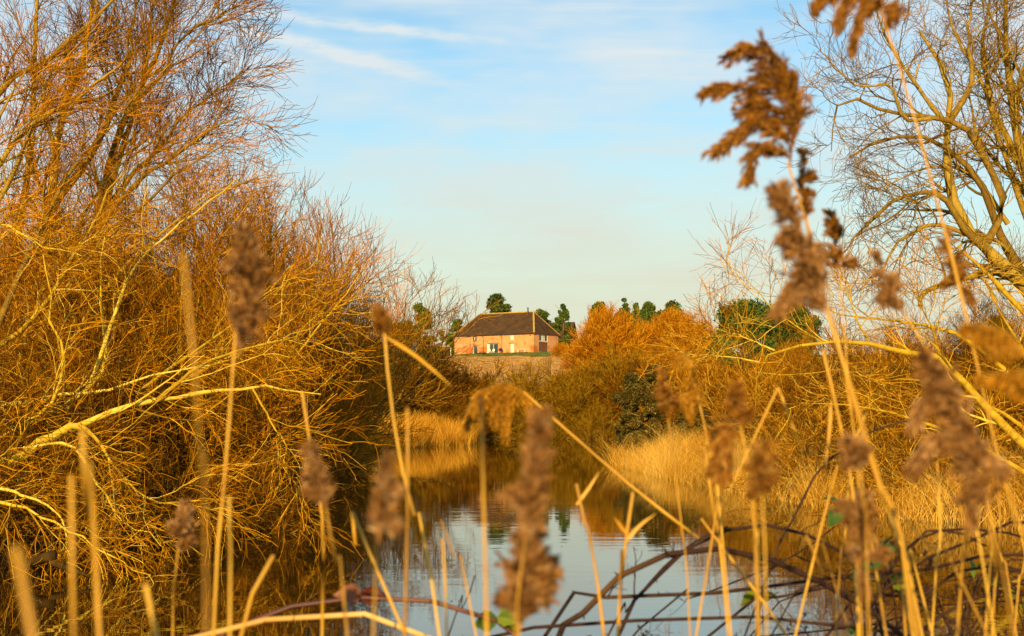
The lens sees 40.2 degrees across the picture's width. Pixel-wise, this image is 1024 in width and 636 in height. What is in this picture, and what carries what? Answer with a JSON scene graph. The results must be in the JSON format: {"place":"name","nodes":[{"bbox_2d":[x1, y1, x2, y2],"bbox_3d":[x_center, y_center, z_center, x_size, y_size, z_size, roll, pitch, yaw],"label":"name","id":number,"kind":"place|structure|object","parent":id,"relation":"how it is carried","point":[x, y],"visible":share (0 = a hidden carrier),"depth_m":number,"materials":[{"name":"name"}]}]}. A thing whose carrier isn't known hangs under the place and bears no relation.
{"place":"outdoors","nodes":[
{"label":"outdoors","id":0,"kind":"place"},
{"bbox_2d":[0,438,1023,635],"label":"water","id":1,"kind":"structure","parent":0,"point":[452,473],"depth_m":18.26,"materials":[{"name":"blue liquid"}]},
{"bbox_2d":[7,540,92,585],"bbox_3d":[-5.310,2.891,16.601,1.454,0.546,0.689,-3,-5,42],"label":"sunken branch","id":2,"kind":"object","parent":1,"relation":"in","point":[48,556],"visible":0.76,"depth_m":16.59,"materials":[{"name":"brown plant"}]},
{"bbox_2d":[0,354,1023,563],"bbox_3d":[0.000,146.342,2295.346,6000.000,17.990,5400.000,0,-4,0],"label":"ground","id":3,"kind":"structure","parent":0,"point":[474,362],"depth_m":207.29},
{"bbox_2d":[12,546,36,635],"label":"reed","id":4,"kind":"object","parent":3,"relation":"on","point":[24,591],"visible":1,"depth_m":0.61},
{"bbox_2d":[69,475,75,635],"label":"reed","id":5,"kind":"object","parent":3,"relation":"on","point":[72,565],"visible":1,"depth_m":0.99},
{"bbox_2d":[0,152,179,431],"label":"willow bush","id":6,"kind":"object","parent":3,"relation":"on","point":[9,250],"visible":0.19,"depth_m":29.72,"materials":[{"name":"brown plant"}]},
{"bbox_2d":[80,429,101,635],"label":"reed","id":7,"kind":"object","parent":3,"relation":"on","point":[88,489],"visible":1,"depth_m":1.09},
{"bbox_2d":[0,240,189,516],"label":"bush","id":8,"kind":"object","parent":3,"relation":"on","point":[97,339],"visible":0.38,"depth_m":21.73,"materials":[{"name":"brown plant"}]},
{"bbox_2d":[0,405,193,555],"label":"bush","id":9,"kind":"object","parent":3,"relation":"on","point":[33,506],"visible":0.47,"depth_m":19.03,"materials":[{"name":"brown plant"}]},
{"bbox_2d":[1,142,227,373],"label":"willow bush","id":10,"kind":"object","parent":3,"relation":"on","point":[139,254],"visible":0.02,"depth_m":40.10,"materials":[{"name":"orange plant"}]},
{"bbox_2d":[2,418,263,553],"bbox_3d":[-5.893,2.881,20.890,4.371,3.018,4.042,0,-4,4],"label":"bush","id":11,"kind":"object","parent":3,"relation":"on","point":[187,491],"visible":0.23,"depth_m":20.85,"materials":[{"name":"brown plant"}]},
{"bbox_2d":[0,0,298,434],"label":"willow tree","id":12,"kind":"object","parent":3,"relation":"on","point":[25,265],"visible":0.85,"depth_m":27.43,"materials":[{"name":"brown plant"}]},
{"bbox_2d":[0,250,303,522],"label":"bush","id":13,"kind":"object","parent":3,"relation":"on","point":[169,435],"visible":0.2,"depth_m":23.67,"materials":[{"name":"brown plant"}]},
{"bbox_2d":[0,0,317,341],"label":"bare tree","id":14,"kind":"object","parent":3,"relation":"on","point":[114,100],"visible":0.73,"depth_m":33.40,"materials":[{"name":"brown plant"}]},
{"bbox_2d":[164,498,200,635],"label":"reed","id":15,"kind":"object","parent":3,"relation":"on","point":[178,528],"visible":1,"depth_m":2.18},
{"bbox_2d":[0,285,370,532],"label":"bush","id":16,"kind":"object","parent":3,"relation":"on","point":[217,444],"visible":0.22,"depth_m":24.51,"materials":[{"name":"brown plant"}]},
{"bbox_2d":[181,252,207,635],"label":"reed","id":17,"kind":"object","parent":3,"relation":"on","point":[202,461],"visible":1,"depth_m":0.84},
{"bbox_2d":[0,139,411,583],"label":"willow tree","id":18,"kind":"object","parent":3,"relation":"on","point":[69,427],"visible":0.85,"depth_m":20.04,"materials":[{"name":"brown plant"}]},
{"bbox_2d":[40,86,391,492],"bbox_3d":[-6.510,-0.615,31.225,7.883,9.780,8.529,0,-4,0],"label":"willow bush","id":19,"kind":"object","parent":3,"relation":"on","point":[217,250],"visible":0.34,"depth_m":30.09,"materials":[{"name":"brown plant"}]},
{"bbox_2d":[128,435,315,539],"bbox_3d":[-5.079,3.358,23.355,3.789,2.829,4.098,2,-4,-23],"label":"bush","id":20,"kind":"object","parent":3,"relation":"on","point":[265,517],"visible":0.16,"depth_m":23.16,"materials":[{"name":"brown plant"}]},
{"bbox_2d":[228,496,231,635],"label":"reed","id":21,"kind":"object","parent":3,"relation":"on","point":[230,563],"visible":1,"depth_m":1.49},
{"bbox_2d":[78,329,383,510],"bbox_3d":[-5.628,2.429,28.525,6.416,4.609,5.200,-2,-4,24],"label":"bush","id":22,"kind":"object","parent":3,"relation":"on","point":[311,434],"visible":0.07,"depth_m":28.22,"materials":[{"name":"brown plant"}]},
{"bbox_2d":[212,216,284,635],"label":"reed","id":23,"kind":"object","parent":3,"relation":"on","point":[247,262],"visible":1,"depth_m":1.74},
{"bbox_2d":[125,169,437,482],"bbox_3d":[-6.429,0.366,38.873,8.907,9.156,8.518,3,-5,-34],"label":"willow bush","id":24,"kind":"object","parent":3,"relation":"on","point":[370,343],"visible":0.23,"depth_m":38.79,"materials":[{"name":"brown plant"}]},
{"bbox_2d":[192,611,429,635],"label":"reed","id":25,"kind":"object","parent":3,"relation":"on","point":[315,617],"visible":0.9,"depth_m":2.68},
{"bbox_2d":[301,391,324,635],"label":"reed","id":26,"kind":"object","parent":3,"relation":"on","point":[322,538],"visible":0.77,"depth_m":2.28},
{"bbox_2d":[294,437,347,635],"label":"reed","id":27,"kind":"object","parent":3,"relation":"on","point":[316,482],"visible":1,"depth_m":1.58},
{"bbox_2d":[282,306,416,472],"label":"willow bush","id":28,"kind":"object","parent":3,"relation":"on","point":[370,420],"visible":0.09,"depth_m":45.62,"materials":[{"name":"brown plant"}]},
{"bbox_2d":[325,411,387,464],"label":"bush","id":29,"kind":"object","parent":3,"relation":"on","point":[343,460],"visible":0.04,"depth_m":53.35,"materials":[{"name":"brown plant"}]},
{"bbox_2d":[218,583,525,635],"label":"bramble","id":30,"kind":"object","parent":3,"relation":"on","point":[353,594],"visible":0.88,"depth_m":3.00,"materials":[{"name":"red plant"}]},
{"bbox_2d":[351,512,406,635],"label":"reed","id":31,"kind":"object","parent":3,"relation":"on","point":[354,521],"visible":0.95,"depth_m":2.18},
{"bbox_2d":[365,447,407,635],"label":"reed","id":32,"kind":"object","parent":3,"relation":"on","point":[387,492],"visible":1,"depth_m":1.24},
{"bbox_2d":[304,313,470,458],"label":"bush","id":33,"kind":"object","parent":3,"relation":"on","point":[398,365],"visible":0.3,"depth_m":57.93,"materials":[{"name":"brown plant"}]},
{"bbox_2d":[403,408,408,635],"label":"reed","id":34,"kind":"object","parent":3,"relation":"on","point":[407,533],"visible":1,"depth_m":1.69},
{"bbox_2d":[370,301,451,635],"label":"reed","id":35,"kind":"object","parent":3,"relation":"on","point":[382,321],"visible":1,"depth_m":2.09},
{"bbox_2d":[349,409,479,455],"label":"reed bed","id":36,"kind":"object","parent":3,"relation":"on","point":[439,435],"visible":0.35,"depth_m":80.17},
{"bbox_2d":[327,256,503,419],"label":"bush","id":37,"kind":"object","parent":3,"relation":"on","point":[434,329],"visible":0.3,"depth_m":95.09,"materials":[{"name":"brown plant"}]},
{"bbox_2d":[394,302,446,370],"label":"evergreen tree","id":38,"kind":"object","parent":3,"relation":"on","point":[419,306],"visible":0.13,"depth_m":199.86,"materials":[{"name":"green plant"}]},
{"bbox_2d":[377,343,491,436],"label":"bush","id":39,"kind":"object","parent":3,"relation":"on","point":[447,386],"visible":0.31,"depth_m":99.65,"materials":[{"name":"brown plant"}]},
{"bbox_2d":[416,395,490,440],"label":"bush","id":40,"kind":"object","parent":3,"relation":"on","point":[457,412],"visible":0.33,"depth_m":96.62,"materials":[{"name":"brown plant"}]},
{"bbox_2d":[428,356,515,430],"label":"bush","id":41,"kind":"object","parent":3,"relation":"on","point":[474,383],"visible":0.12,"depth_m":102.89,"materials":[{"name":"brown plant"}]},
{"bbox_2d":[479,395,488,635],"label":"reed","id":42,"kind":"object","parent":3,"relation":"on","point":[481,428],"visible":1,"depth_m":1.39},
{"bbox_2d":[453,307,559,355],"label":"brick barn","id":43,"kind":"structure","parent":3,"relation":"on","point":[527,330],"depth_m":345.41,"materials":[{"name":"brick"}]},
{"bbox_2d":[490,520,566,635],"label":"reed","id":44,"kind":"object","parent":3,"relation":"on","point":[542,572],"visible":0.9,"depth_m":1.43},
{"bbox_2d":[498,401,559,635],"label":"reed","id":45,"kind":"object","parent":3,"relation":"on","point":[528,496],"visible":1,"depth_m":1.29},
{"bbox_2d":[481,359,592,438],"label":"bush","id":46,"kind":"object","parent":3,"relation":"on","point":[534,393],"visible":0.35,"depth_m":101.95,"materials":[{"name":"brown plant"}]},
{"bbox_2d":[510,397,599,438],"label":"bush","id":47,"kind":"object","parent":3,"relation":"on","point":[557,432],"visible":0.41,"depth_m":99.70,"materials":[{"name":"brown plant"}]},
{"bbox_2d":[552,303,575,347],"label":"evergreen tree","id":48,"kind":"object","parent":3,"relation":"on","point":[563,313],"visible":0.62,"depth_m":375.66,"materials":[{"name":"green plant"}]},
{"bbox_2d":[535,355,621,431],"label":"bush","id":49,"kind":"object","parent":3,"relation":"on","point":[579,385],"visible":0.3,"depth_m":102.26,"materials":[{"name":"brown plant"}]},
{"bbox_2d":[558,397,621,439],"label":"bush","id":50,"kind":"object","parent":3,"relation":"on","point":[606,425],"visible":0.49,"depth_m":98.77,"materials":[{"name":"brown plant"}]},
{"bbox_2d":[575,472,605,635],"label":"reed","id":51,"kind":"object","parent":3,"relation":"on","point":[579,501],"visible":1,"depth_m":2.38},
{"bbox_2d":[559,299,656,370],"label":"willow bush","id":52,"kind":"object","parent":3,"relation":"on","point":[606,327],"visible":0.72,"depth_m":222.31,"materials":[{"name":"orange plant"}]},
{"bbox_2d":[554,338,671,429],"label":"bush","id":53,"kind":"object","parent":3,"relation":"on","point":[613,363],"visible":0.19,"depth_m":101.98,"materials":[{"name":"brown plant"}]},
{"bbox_2d":[458,383,787,635],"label":"reed","id":54,"kind":"object","parent":3,"relation":"on","point":[494,394],"visible":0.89,"depth_m":2.69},
{"bbox_2d":[611,370,647,449],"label":"ivy bush","id":55,"kind":"object","parent":3,"relation":"on","point":[629,424],"visible":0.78,"depth_m":71.42,"materials":[{"name":"green plant"}]},
{"bbox_2d":[615,492,654,635],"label":"reed","id":56,"kind":"object","parent":3,"relation":"on","point":[623,556],"visible":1,"depth_m":2.18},
{"bbox_2d":[585,350,696,438],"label":"bush","id":57,"kind":"object","parent":3,"relation":"on","point":[612,387],"visible":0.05,"depth_m":99.48,"materials":[{"name":"brown plant"}]},
{"bbox_2d":[629,363,678,449],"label":"ivy bush","id":58,"kind":"object","parent":3,"relation":"on","point":[650,414],"visible":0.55,"depth_m":61.56,"materials":[{"name":"green plant"}]},
{"bbox_2d":[651,366,690,635],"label":"reed","id":59,"kind":"object","parent":3,"relation":"on","point":[669,401],"visible":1,"depth_m":2.39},
{"bbox_2d":[639,304,718,367],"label":"willow bush","id":60,"kind":"object","parent":3,"relation":"on","point":[671,314],"visible":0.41,"depth_m":223.28,"materials":[{"name":"orange plant"}]},
{"bbox_2d":[669,404,712,444],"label":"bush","id":61,"kind":"object","parent":3,"relation":"on","point":[681,418],"visible":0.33,"depth_m":53.52,"materials":[{"name":"plant"}]},
{"bbox_2d":[634,341,753,430],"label":"bush","id":62,"kind":"object","parent":3,"relation":"on","point":[679,373],"visible":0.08,"depth_m":90.93,"materials":[{"name":"brown plant"}]},
{"bbox_2d":[376,596,1023,635],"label":"bramble","id":63,"kind":"object","parent":3,"relation":"on","point":[808,632],"visible":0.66,"depth_m":4.57,"materials":[{"name":"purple plant"}]},
{"bbox_2d":[669,352,731,635],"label":"reed","id":64,"kind":"object","parent":3,"relation":"on","point":[691,401],"visible":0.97,"depth_m":2.49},
{"bbox_2d":[704,446,728,635],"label":"reed","id":65,"kind":"object","parent":3,"relation":"on","point":[722,567],"visible":0.83,"depth_m":2.48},
{"bbox_2d":[647,327,809,440],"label":"bush","id":66,"kind":"object","parent":3,"relation":"on","point":[704,390],"visible":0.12,"depth_m":54.83,"materials":[{"name":"brown plant"}]},
{"bbox_2d":[556,541,904,635],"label":"bramble","id":67,"kind":"object","parent":3,"relation":"on","point":[593,602],"visible":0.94,"depth_m":3.32,"materials":[{"name":"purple plant"}]},
{"bbox_2d":[703,412,760,635],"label":"reed","id":68,"kind":"object","parent":3,"relation":"on","point":[718,467],"visible":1,"depth_m":1.93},
{"bbox_2d":[632,524,833,635],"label":"bramble","id":69,"kind":"object","parent":3,"relation":"on","point":[655,615],"visible":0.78,"depth_m":4.12,"materials":[{"name":"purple plant"}]},
{"bbox_2d":[722,378,758,635],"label":"reed","id":70,"kind":"object","parent":3,"relation":"on","point":[740,411],"visible":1,"depth_m":1.89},
{"bbox_2d":[695,387,802,635],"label":"reed","id":71,"kind":"object","parent":3,"relation":"on","point":[726,497],"visible":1,"depth_m":2.38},
{"bbox_2d":[491,614,1007,635],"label":"bramble","id":72,"kind":"object","parent":3,"relation":"on","point":[795,621],"visible":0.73,"depth_m":3.47,"materials":[{"name":"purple plant"}]},
{"bbox_2d":[703,295,796,391],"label":"evergreen tree","id":73,"kind":"object","parent":3,"relation":"on","point":[760,309],"visible":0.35,"depth_m":148.56,"materials":[{"name":"green plant"}]},
{"bbox_2d":[620,507,883,635],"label":"bramble","id":74,"kind":"object","parent":3,"relation":"on","point":[653,580],"visible":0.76,"depth_m":3.64,"materials":[{"name":"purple plant"}]},
{"bbox_2d":[739,436,781,635],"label":"reed","id":75,"kind":"object","parent":3,"relation":"on","point":[764,477],"visible":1,"depth_m":1.49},
{"bbox_2d":[672,305,886,456],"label":"bush","id":76,"kind":"object","parent":3,"relation":"on","point":[722,408],"visible":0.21,"depth_m":43.57,"materials":[{"name":"brown plant"}]},
{"bbox_2d":[543,545,1023,635],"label":"bramble","id":77,"kind":"object","parent":3,"relation":"on","point":[928,566],"visible":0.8,"depth_m":3.64,"materials":[{"name":"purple plant"}]},
{"bbox_2d":[753,318,824,430],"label":"bush","id":78,"kind":"object","parent":3,"relation":"on","point":[794,352],"visible":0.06,"depth_m":79.76,"materials":[{"name":"brown plant"}]},
{"bbox_2d":[754,300,827,390],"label":"evergreen tree","id":79,"kind":"object","parent":3,"relation":"on","point":[800,314],"visible":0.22,"depth_m":148.39,"materials":[{"name":"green plant"}]},
{"bbox_2d":[588,414,1023,528],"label":"reed bed","id":80,"kind":"object","parent":3,"relation":"on","point":[651,460],"visible":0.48,"depth_m":30.56,"materials":[{"name":"plant"}]},
{"bbox_2d":[693,26,922,635],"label":"reed","id":81,"kind":"object","parent":3,"relation":"on","point":[780,79],"visible":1,"depth_m":2.12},
{"bbox_2d":[724,378,915,504],"bbox_3d":[7.580,3.200,31.812,5.464,3.772,5.052,-3,-5,34],"label":"bush","id":82,"kind":"object","parent":3,"relation":"on","point":[792,445],"visible":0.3,"depth_m":31.41,"materials":[{"name":"brown plant"}]},
{"bbox_2d":[627,198,1023,493],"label":"willow tree","id":83,"kind":"object","parent":3,"relation":"on","point":[1006,427],"visible":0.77,"depth_m":27.26,"materials":[{"name":"brown plant"}]},
{"bbox_2d":[794,412,866,635],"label":"reed","id":84,"kind":"object","parent":3,"relation":"on","point":[815,551],"visible":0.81,"depth_m":2.38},
{"bbox_2d":[762,175,918,635],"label":"reed","id":85,"kind":"object","parent":3,"relation":"on","point":[808,276],"visible":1,"depth_m":1.70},
{"bbox_2d":[794,146,886,635],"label":"reed","id":86,"kind":"object","parent":3,"relation":"on","point":[808,176],"visible":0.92,"depth_m":2.31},
{"bbox_2d":[822,350,859,635],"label":"reed","id":87,"kind":"object","parent":3,"relation":"on","point":[850,475],"visible":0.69,"depth_m":2.19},
{"bbox_2d":[754,415,928,635],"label":"bramble","id":88,"kind":"object","parent":3,"relation":"on","point":[804,496],"visible":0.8,"depth_m":3.82,"materials":[{"name":"brown plant"}]},
{"bbox_2d":[820,207,871,635],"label":"reed","id":89,"kind":"object","parent":3,"relation":"on","point":[834,230],"visible":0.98,"depth_m":2.51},
{"bbox_2d":[707,583,999,635],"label":"bramble","id":90,"kind":"object","parent":3,"relation":"on","point":[748,598],"visible":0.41,"depth_m":3.95,"materials":[{"name":"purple plant"}]},
{"bbox_2d":[741,300,967,454],"bbox_3d":[9.964,2.243,37.876,7.506,6.100,8.305,-1,-4,15],"label":"bush","id":91,"kind":"object","parent":3,"relation":"on","point":[817,379],"visible":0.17,"depth_m":37.48,"materials":[{"name":"brown plant"}]},
{"bbox_2d":[833,429,876,635],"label":"reed","id":92,"kind":"object","parent":3,"relation":"on","point":[855,452],"visible":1,"depth_m":1.59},
{"bbox_2d":[744,554,976,635],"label":"bramble","id":93,"kind":"object","parent":3,"relation":"on","point":[773,566],"visible":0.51,"depth_m":3.53,"materials":[{"name":"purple plant"}]},
{"bbox_2d":[827,484,894,635],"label":"reed","id":94,"kind":"object","parent":3,"relation":"on","point":[852,512],"visible":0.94,"depth_m":1.68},
{"bbox_2d":[821,497,915,635],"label":"bramble","id":95,"kind":"object","parent":3,"relation":"on","point":[835,518],"visible":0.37,"depth_m":3.81,"materials":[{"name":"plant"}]},
{"bbox_2d":[770,0,1023,328],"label":"bare tree","id":96,"kind":"object","parent":3,"relation":"on","point":[1012,91],"visible":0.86,"depth_m":36.15,"materials":[{"name":"brown plant"}]},
{"bbox_2d":[852,304,950,396],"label":"bush","id":97,"kind":"object","parent":3,"relation":"on","point":[901,337],"visible":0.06,"depth_m":61.57,"materials":[{"name":"brown plant"}]},
{"bbox_2d":[825,526,985,635],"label":"bramble","id":98,"kind":"object","parent":3,"relation":"on","point":[889,567],"visible":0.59,"depth_m":3.49,"materials":[{"name":"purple plant"}]},
{"bbox_2d":[801,364,1023,521],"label":"bush","id":99,"kind":"object","parent":3,"relation":"on","point":[907,452],"visible":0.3,"depth_m":27.25,"materials":[{"name":"brown plant"}]},
{"bbox_2d":[807,0,1023,528],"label":"reed","id":100,"kind":"object","parent":3,"relation":"on","point":[893,11],"visible":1,"depth_m":1.92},
{"bbox_2d":[813,266,1023,470],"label":"bush","id":101,"kind":"object","parent":3,"relation":"on","point":[892,369],"visible":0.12,"depth_m":33.18,"materials":[{"name":"brown plant"}]},
{"bbox_2d":[867,247,995,635],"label":"reed","id":102,"kind":"object","parent":3,"relation":"on","point":[890,286],"visible":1,"depth_m":1.90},
{"bbox_2d":[840,295,1023,497],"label":"bush","id":103,"kind":"object","parent":3,"relation":"on","point":[972,365],"visible":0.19,"depth_m":30.16,"materials":[{"name":"brown plant"}]},
{"bbox_2d":[851,493,1023,635],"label":"bramble","id":104,"kind":"object","parent":3,"relation":"on","point":[950,529],"visible":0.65,"depth_m":3.81,"materials":[{"name":"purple plant"}]},
{"bbox_2d":[863,521,1023,635],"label":"bramble","id":105,"kind":"object","parent":3,"relation":"on","point":[886,588],"visible":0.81,"depth_m":3.33,"materials":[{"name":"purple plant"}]},
{"bbox_2d":[900,341,1015,635],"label":"reed","id":106,"kind":"object","parent":3,"relation":"on","point":[966,444],"visible":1,"depth_m":1.49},
{"bbox_2d":[892,565,1023,635],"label":"bramble","id":107,"kind":"object","parent":3,"relation":"on","point":[952,575],"visible":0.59,"depth_m":3.80,"materials":[{"name":"brown plant"}]},
{"bbox_2d":[918,582,1023,635],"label":"bramble","id":108,"kind":"object","parent":3,"relation":"on","point":[965,601],"visible":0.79,"depth_m":3.16,"materials":[{"name":"brown plant"}]},
{"bbox_2d":[919,271,1023,393],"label":"bush","id":109,"kind":"object","parent":3,"relation":"on","point":[985,301],"visible":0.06,"depth_m":54.91,"materials":[{"name":"brown plant"}]},
{"bbox_2d":[933,224,1023,548],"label":"reed","id":110,"kind":"object","parent":3,"relation":"on","point":[967,292],"visible":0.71,"depth_m":2.11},
{"bbox_2d":[954,317,1023,366],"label":"reed","id":111,"kind":"object","parent":3,"relation":"on","point":[994,343],"visible":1,"depth_m":1.50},
{"bbox_2d":[970,367,1023,404],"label":"reed","id":112,"kind":"object","parent":3,"relation":"on","point":[1011,383],"visible":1,"depth_m":1.50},
{"bbox_2d":[0,0,1023,354],"label":"sky","id":113,"kind":"structure","parent":0,"point":[543,154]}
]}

